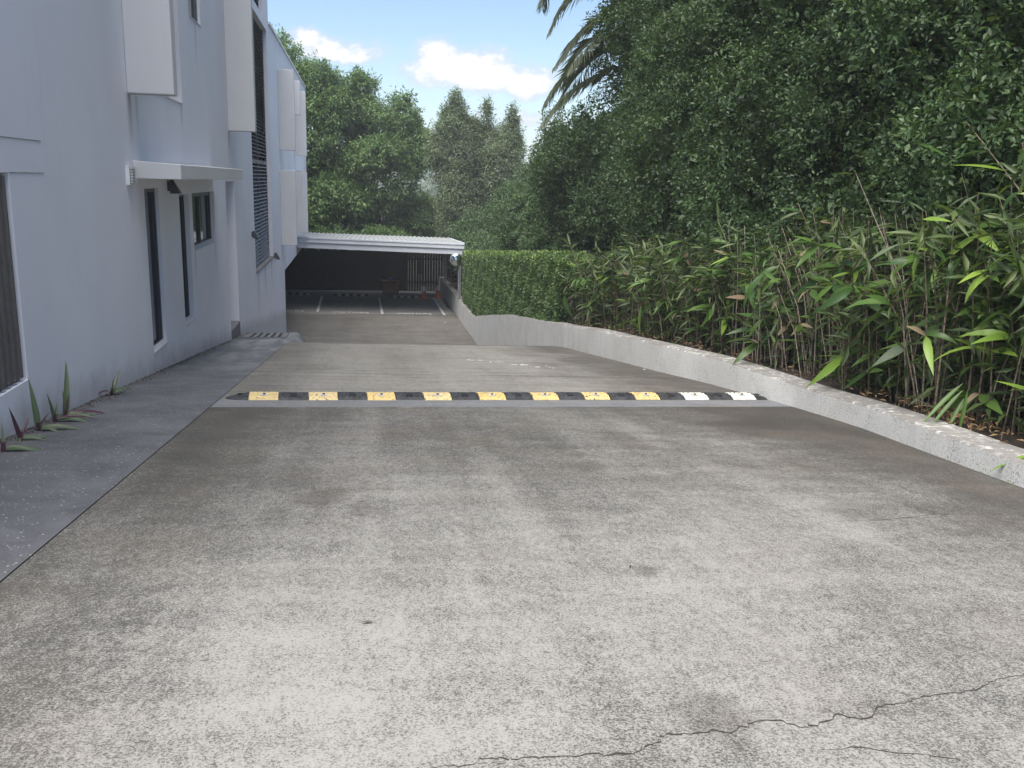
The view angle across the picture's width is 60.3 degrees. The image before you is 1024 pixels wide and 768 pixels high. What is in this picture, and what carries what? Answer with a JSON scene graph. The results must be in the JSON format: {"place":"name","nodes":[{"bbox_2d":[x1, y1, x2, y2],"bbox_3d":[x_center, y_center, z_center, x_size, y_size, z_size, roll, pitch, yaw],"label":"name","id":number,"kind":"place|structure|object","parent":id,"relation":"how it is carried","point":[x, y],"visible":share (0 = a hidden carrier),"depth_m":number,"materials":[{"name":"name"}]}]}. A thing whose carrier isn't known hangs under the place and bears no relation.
{"place":"outdoors","nodes":[
{"label":"outdoors","id":0,"kind":"place"},
{"bbox_2d":[0,350,277,582],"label":"driveway base","id":1,"kind":"object","parent":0,"point":[110,490],"visible":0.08,"depth_m":4.41,"materials":[{"name":"grey concrete"}]},
{"bbox_2d":[253,343,687,378],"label":"driveway slab","id":2,"kind":"structure","parent":1,"relation":"on","point":[430,359],"depth_m":12.78,"materials":[{"name":"concrete"}]},
{"bbox_2d":[220,372,756,399],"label":"driveway slab","id":3,"kind":"structure","parent":1,"relation":"on","point":[308,382],"depth_m":9.94,"materials":[{"name":"concrete"}]},
{"bbox_2d":[226,392,766,399],"bbox_3d":[0.040,0.116,8.775,5.498,0.220,0.369,-1,13,-13],"label":"speed bump","id":4,"kind":"object","parent":3,"relation":"on","point":[495,396],"visible":0.99,"depth_m":8.62,"materials":[{"name":"rubber"}]},
{"bbox_2d":[211,399,791,406],"bbox_3d":[0.069,0.207,8.378,5.530,0.246,0.500,-1,13,-12],"label":"channel strip","id":5,"kind":"object","parent":1,"relation":"on","point":[488,403],"visible":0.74,"depth_m":8.30,"materials":[{"name":"concrete"}]},
{"bbox_2d":[0,407,1023,767],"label":"driveway slab","id":6,"kind":"structure","parent":1,"relation":"on","point":[214,587],"depth_m":3.07,"materials":[{"name":"concrete"}]},
{"bbox_2d":[439,277,1023,487],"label":"retaining wall","id":7,"kind":"structure","parent":1,"relation":"on","point":[978,452],"depth_m":9.55,"materials":[{"name":"white concrete"}]},
{"bbox_2d":[450,253,462,299],"bbox_3d":[-2.135,-4.107,33.794,0.510,1.820,0.202,-5,14,-26],"label":"convex mirror","id":8,"kind":"object","parent":7,"relation":"attached to","point":[455,260],"visible":0.95,"depth_m":33.60,"materials":[{"name":"metal"}]},
{"bbox_2d":[0,332,305,580],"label":"path","id":9,"kind":"structure","parent":0,"point":[58,482],"depth_m":5.74,"materials":[{"name":"concrete"}]},
{"bbox_2d":[1,424,40,451],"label":"oyster plant","id":10,"kind":"object","parent":9,"relation":"on","point":[4,448],"visible":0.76,"depth_m":5.40,"materials":[{"name":"green plant"}]},
{"bbox_2d":[9,409,48,442],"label":"oyster plant","id":11,"kind":"object","parent":9,"relation":"on","point":[20,436],"visible":0.84,"depth_m":5.75,"materials":[{"name":"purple plant"}]},
{"bbox_2d":[28,378,79,431],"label":"oyster plant","id":12,"kind":"object","parent":9,"relation":"on","point":[38,422],"visible":0.81,"depth_m":6.12,"materials":[{"name":"green plant"}]},
{"bbox_2d":[47,394,95,421],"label":"oyster plant","id":13,"kind":"object","parent":9,"relation":"on","point":[67,417],"visible":0.88,"depth_m":6.54,"materials":[{"name":"green plant"}]},
{"bbox_2d":[62,361,104,416],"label":"oyster plant","id":14,"kind":"object","parent":9,"relation":"on","point":[66,401],"visible":0.77,"depth_m":6.80,"materials":[{"name":"green plant"}]},
{"bbox_2d":[0,340,231,450],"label":"wall foot debris","id":15,"kind":"object","parent":9,"relation":"on","point":[118,392],"depth_m":8.08,"materials":[{"name":"brown plant"}]},
{"bbox_2d":[99,367,132,394],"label":"oyster plant","id":16,"kind":"object","parent":9,"relation":"on","point":[113,390],"visible":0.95,"depth_m":8.13,"materials":[{"name":"green plant"}]},
{"bbox_2d":[243,333,288,337],"bbox_3d":[-4.878,-0.973,17.563,0.800,0.019,1.580,-1,7,-12],"label":"drain grate","id":17,"kind":"object","parent":9,"relation":"on","point":[267,335],"visible":1,"depth_m":17.34,"materials":[{"name":"metal"}]},
{"bbox_2d":[285,286,454,314],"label":"parking floor","id":18,"kind":"structure","parent":0,"point":[329,302],"depth_m":37.64,"materials":[{"name":"concrete"}]},
{"bbox_2d":[285,292,313,294],"bbox_3d":[-9.679,-4.065,39.723,1.448,0.100,0.150,-1,13,-10],"label":"wheel stop","id":19,"kind":"object","parent":18,"relation":"on","point":[287,293],"visible":0.85,"depth_m":39.68,"materials":[{"name":"black rubber"}]},
{"bbox_2d":[334,294,367,296],"bbox_3d":[-7.274,-4.021,39.846,1.528,0.100,0.150,-1,13,-10],"label":"wheel stop","id":20,"kind":"object","parent":18,"relation":"on","point":[351,295],"visible":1,"depth_m":39.79,"materials":[{"name":"black rubber"}]},
{"bbox_2d":[285,248,457,290],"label":"paling fence","id":21,"kind":"object","parent":18,"relation":"on","point":[320,269],"visible":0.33,"depth_m":41.57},
{"bbox_2d":[297,232,464,298],"bbox_3d":[-5.572,-4.892,37.461,6.520,2.958,8.214,-1,13,-10],"label":"carport","id":22,"kind":"object","parent":18,"relation":"on","point":[414,244],"visible":0.98,"depth_m":33.95,"materials":[{"name":"metal"}]},
{"bbox_2d":[381,277,399,293],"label":"storage tub","id":23,"kind":"object","parent":18,"relation":"on","point":[390,285],"visible":1,"depth_m":40.43,"materials":[{"name":"grey plastic"}]},
{"bbox_2d":[389,295,420,297],"bbox_3d":[-4.814,-3.943,39.829,1.428,0.100,0.150,-1,13,-10],"label":"wheel stop","id":24,"kind":"object","parent":18,"relation":"on","point":[396,296],"visible":1,"depth_m":39.77,"materials":[{"name":"black rubber"}]},
{"bbox_2d":[419,283,428,298],"bbox_3d":[-3.963,-4.195,39.686,0.380,0.705,0.380,-4,14,-23],"label":"traffic cone","id":25,"kind":"object","parent":18,"relation":"on","point":[423,295],"visible":1,"depth_m":39.62,"materials":[{"name":"orange plastic"}]},
{"bbox_2d":[433,282,441,297],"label":"traffic cone","id":26,"kind":"object","parent":18,"relation":"on","point":[437,294],"visible":1,"depth_m":40.21,"materials":[{"name":"orange plastic"}]},
{"bbox_2d":[324,212,440,285],"bbox_3d":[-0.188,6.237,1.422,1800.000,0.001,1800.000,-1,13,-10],"label":"ground","id":27,"kind":"structure","parent":0,"point":[424,263],"depth_m":67.59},
{"bbox_2d":[0,0,307,438],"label":"office building","id":28,"kind":"structure","parent":27,"relation":"on","point":[115,253],"depth_m":8.99,"materials":[{"name":"paint"}]},
{"bbox_2d":[144,188,167,352],"bbox_3d":[-4.176,-1.325,10.222,0.117,1.841,0.706,-1,13,-10],"label":"sidelight window","id":29,"kind":"structure","parent":28,"relation":"in","point":[149,194],"depth_m":10.42,"materials":[{"name":"glass"}]},
{"bbox_2d":[167,179,181,193],"bbox_3d":[-4.187,-2.450,10.932,0.148,0.170,0.140,-1,13,-10],"label":"wall lamp","id":30,"kind":"object","parent":28,"relation":"attached to","point":[172,187],"visible":1,"depth_m":10.89,"materials":[{"name":"black metal"}]},
{"bbox_2d":[179,194,194,325],"bbox_3d":[-4.519,-1.711,12.093,0.142,1.741,0.686,-1,13,-10],"label":"narrow window","id":31,"kind":"structure","parent":28,"relation":"in","point":[188,318],"depth_m":12.36,"materials":[{"name":"glass"}]},
{"bbox_2d":[188,0,200,26],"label":"small window","id":32,"kind":"structure","parent":28,"relation":"in","point":[192,4],"depth_m":13.11,"materials":[{"name":"grey metal"}]},
{"bbox_2d":[192,192,216,250],"bbox_3d":[-4.775,-2.526,13.519,0.142,0.811,1.996,-1,13,-10],"label":"window","id":33,"kind":"structure","parent":28,"relation":"in","point":[200,201],"depth_m":13.81,"materials":[{"name":"glass"}]},
{"bbox_2d":[252,231,258,238],"bbox_3d":[-5.702,-3.318,19.579,0.148,0.170,0.140,-1,13,-10],"label":"wall lamp","id":34,"kind":"object","parent":28,"relation":"attached to","point":[254,235],"visible":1,"depth_m":19.54,"materials":[{"name":"grey metal"}]},
{"bbox_2d":[251,19,269,266],"bbox_3d":[-6.334,-5.942,21.746,0.140,5.891,4.346,-1,13,-10],"label":"louvred window","id":35,"kind":"structure","parent":28,"relation":"in","point":[261,224],"depth_m":22.67,"materials":[{"name":"metal"}]},
{"bbox_2d":[274,252,279,259],"bbox_3d":[-6.611,-3.606,24.821,0.163,0.187,0.154,-1,13,-10],"label":"wall lamp","id":36,"kind":"object","parent":28,"relation":"attached to","point":[276,256],"visible":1,"depth_m":24.77,"materials":[{"name":"grey metal"}]},
{"bbox_2d":[272,24,434,255],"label":"broadleaf tree","id":37,"kind":"object","parent":27,"relation":"on","point":[342,189],"visible":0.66,"depth_m":46.30,"materials":[{"name":"green plant"}]},
{"bbox_2d":[303,222,413,250],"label":"shrub","id":38,"kind":"object","parent":27,"relation":"on","point":[384,231],"visible":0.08,"depth_m":42.80,"materials":[{"name":"green plant"}]},
{"bbox_2d":[413,188,442,253],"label":"shrub","id":39,"kind":"object","parent":27,"relation":"on","point":[426,199],"visible":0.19,"depth_m":51.26,"materials":[{"name":"green plant"}]},
{"bbox_2d":[368,159,526,210],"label":"distant wood","id":40,"kind":"object","parent":27,"relation":"on","point":[427,185],"visible":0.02,"depth_m":185.74,"materials":[{"name":"green plant"}]},
{"bbox_2d":[420,86,483,237],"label":"columnar tree","id":41,"kind":"object","parent":27,"relation":"on","point":[452,126],"visible":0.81,"depth_m":44.11,"materials":[{"name":"green plant"}]},
{"bbox_2d":[432,94,512,237],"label":"columnar tree","id":42,"kind":"object","parent":27,"relation":"on","point":[485,131],"visible":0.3,"depth_m":44.86,"materials":[{"name":"green plant"}]},
{"bbox_2d":[468,99,527,217],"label":"columnar tree","id":43,"kind":"object","parent":27,"relation":"on","point":[507,139],"visible":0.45,"depth_m":44.59,"materials":[{"name":"green plant"}]},
{"bbox_2d":[378,169,438,189],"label":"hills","id":44,"kind":"structure","parent":0,"point":[422,179],"depth_m":343.81,"materials":[{"name":"green plant"}]},
{"bbox_2d":[286,314,559,346],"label":"ramp","id":45,"kind":"structure","parent":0,"point":[420,329],"depth_m":31.27,"materials":[{"name":"concrete"}]},
{"bbox_2d":[267,0,630,163],"label":"sky","id":46,"kind":"structure","parent":0,"point":[500,49],"materials":[{"name":"blue"}]},
{"bbox_2d":[447,278,1023,448],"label":"garden bed","id":47,"kind":"object","parent":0,"point":[453,282],"visible":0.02,"depth_m":8.89,"materials":[{"name":"soil"}]},
{"bbox_2d":[447,221,499,281],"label":"shrub","id":48,"kind":"object","parent":47,"relation":"on","point":[480,240],"visible":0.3,"depth_m":38.00,"materials":[{"name":"green plant"}]},
{"bbox_2d":[445,197,504,276],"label":"shrub","id":49,"kind":"object","parent":47,"relation":"on","point":[480,221],"visible":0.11,"depth_m":40.41,"materials":[{"name":"green plant"}]},
{"bbox_2d":[506,159,532,186],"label":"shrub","id":50,"kind":"object","parent":47,"relation":"on","point":[521,175],"visible":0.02,"depth_m":39.54,"materials":[{"name":"green plant"}]},
{"bbox_2d":[484,177,572,303],"bbox_3d":[1.207,-5.016,31.528,4.667,5.026,6.402,-1,13,-10],"label":"screen tree","id":51,"kind":"object","parent":47,"relation":"on","point":[508,204],"visible":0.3,"depth_m":29.96,"materials":[{"name":"green plant"}]},
{"bbox_2d":[461,249,601,325],"bbox_3d":[0.053,-2.747,25.444,1.236,3.289,17.087,-1,13,-10],"label":"clipped hedge","id":52,"kind":"object","parent":47,"relation":"on","point":[492,283],"visible":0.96,"depth_m":21.73,"materials":[{"name":"green plant"}]},
{"bbox_2d":[513,100,628,315],"bbox_3d":[2.269,-4.985,25.893,4.741,6.204,6.313,-1,13,-10],"label":"screen tree","id":53,"kind":"object","parent":47,"relation":"on","point":[560,149],"visible":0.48,"depth_m":23.96,"materials":[{"name":"green plant"}]},
{"bbox_2d":[558,255,622,326],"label":"bamboo clump","id":54,"kind":"object","parent":47,"relation":"on","point":[572,282],"visible":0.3,"depth_m":17.32,"materials":[{"name":"green plant"}]},
{"bbox_2d":[535,0,648,258],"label":"palm tree","id":55,"kind":"object","parent":47,"relation":"on","point":[573,69],"visible":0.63,"depth_m":20.59,"materials":[{"name":"green plant"}]},
{"bbox_2d":[560,233,644,329],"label":"bamboo clump","id":56,"kind":"object","parent":47,"relation":"on","point":[604,284],"visible":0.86,"depth_m":16.08,"materials":[{"name":"green plant"}]},
{"bbox_2d":[564,0,741,260],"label":"screen tree","id":57,"kind":"object","parent":47,"relation":"on","point":[595,190],"visible":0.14,"depth_m":20.25,"materials":[{"name":"green plant"}]},
{"bbox_2d":[613,132,693,335],"bbox_3d":[2.620,-2.624,15.199,1.654,3.594,2.571,4,13,11],"label":"bamboo clump","id":58,"kind":"object","parent":47,"relation":"on","point":[630,300],"visible":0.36,"depth_m":14.93,"materials":[{"name":"green plant"}]},
{"bbox_2d":[605,237,706,342],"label":"bamboo clump","id":59,"kind":"object","parent":47,"relation":"on","point":[656,308],"visible":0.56,"depth_m":13.64,"materials":[{"name":"green plant"}]},
{"bbox_2d":[592,0,778,278],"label":"screen tree","id":60,"kind":"object","parent":47,"relation":"on","point":[654,37],"visible":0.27,"depth_m":15.51,"materials":[{"name":"green plant"}]},
{"bbox_2d":[647,227,754,346],"bbox_3d":[2.917,-1.438,12.968,1.747,1.899,2.147,-1,13,-10],"label":"bamboo clump","id":61,"kind":"object","parent":47,"relation":"on","point":[687,258],"visible":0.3,"depth_m":12.69,"materials":[{"name":"green plant"}]},
{"bbox_2d":[665,240,769,354],"bbox_3d":[2.783,-1.135,11.733,1.451,1.681,1.770,-1,13,-10],"label":"bamboo clump","id":62,"kind":"object","parent":47,"relation":"on","point":[713,318],"visible":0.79,"depth_m":11.62,"materials":[{"name":"green plant"}]},
{"bbox_2d":[696,202,821,365],"bbox_3d":[3.196,-1.191,10.923,1.569,2.090,1.684,-1,13,-10],"label":"bamboo clump","id":63,"kind":"object","parent":47,"relation":"on","point":[748,257],"visible":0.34,"depth_m":10.95,"materials":[{"name":"green plant"}]},
{"bbox_2d":[631,0,932,269],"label":"screen tree","id":64,"kind":"object","parent":47,"relation":"on","point":[754,80],"visible":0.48,"depth_m":12.32,"materials":[{"name":"green plant"}]},
{"bbox_2d":[726,231,852,373],"bbox_3d":[3.199,-0.951,10.150,1.403,1.701,1.772,2,13,3],"label":"bamboo clump","id":65,"kind":"object","parent":47,"relation":"on","point":[774,311],"visible":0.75,"depth_m":10.01,"materials":[{"name":"green plant"}]},
{"bbox_2d":[567,321,1023,443],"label":"leaf litter","id":66,"kind":"object","parent":47,"relation":"on","point":[970,425],"visible":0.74,"depth_m":6.95,"materials":[{"name":"brown plant"}]},
{"bbox_2d":[606,253,1023,413],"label":"reed fence","id":67,"kind":"object","parent":47,"relation":"on","point":[835,347],"visible":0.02,"depth_m":10.65,"materials":[{"name":"plant"}]},
{"bbox_2d":[762,201,919,386],"bbox_3d":[3.589,-0.936,9.195,1.967,1.924,1.864,5,13,12],"label":"bamboo clump","id":68,"kind":"object","parent":47,"relation":"on","point":[814,292],"visible":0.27,"depth_m":9.32,"materials":[{"name":"green plant"}]},
{"bbox_2d":[788,206,970,406],"bbox_3d":[3.448,-0.697,8.335,1.632,1.896,2.038,-1,13,-10],"label":"bamboo clump","id":69,"kind":"object","parent":47,"relation":"on","point":[861,289],"visible":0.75,"depth_m":8.24,"materials":[{"name":"green plant"}]},
{"bbox_2d":[741,0,1023,275],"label":"screen tree","id":70,"kind":"object","parent":47,"relation":"on","point":[919,65],"visible":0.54,"depth_m":9.25,"materials":[{"name":"green plant"}]},
{"bbox_2d":[835,194,1023,439],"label":"bamboo clump","id":71,"kind":"object","parent":47,"relation":"on","point":[994,324],"visible":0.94,"depth_m":6.68,"materials":[{"name":"green plant"}]},
{"bbox_2d":[835,170,1023,415],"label":"bamboo clump","id":72,"kind":"object","parent":47,"relation":"on","point":[895,350],"visible":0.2,"depth_m":7.68,"materials":[{"name":"green plant"}]},
{"bbox_2d":[879,0,1023,329],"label":"screen tree","id":73,"kind":"object","parent":47,"relation":"on","point":[966,98],"visible":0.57,"depth_m":7.21,"materials":[{"name":"green plant"}]},
{"bbox_2d":[919,121,1023,420],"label":"bamboo clump","id":74,"kind":"object","parent":47,"relation":"on","point":[992,404],"visible":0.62,"depth_m":6.38,"materials":[{"name":"green plant"}]},
{"bbox_2d":[976,203,1023,481],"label":"bamboo clump","id":75,"kind":"object","parent":47,"relation":"on","point":[1017,260],"visible":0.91,"depth_m":5.89,"materials":[{"name":"green plant"}]}
]}

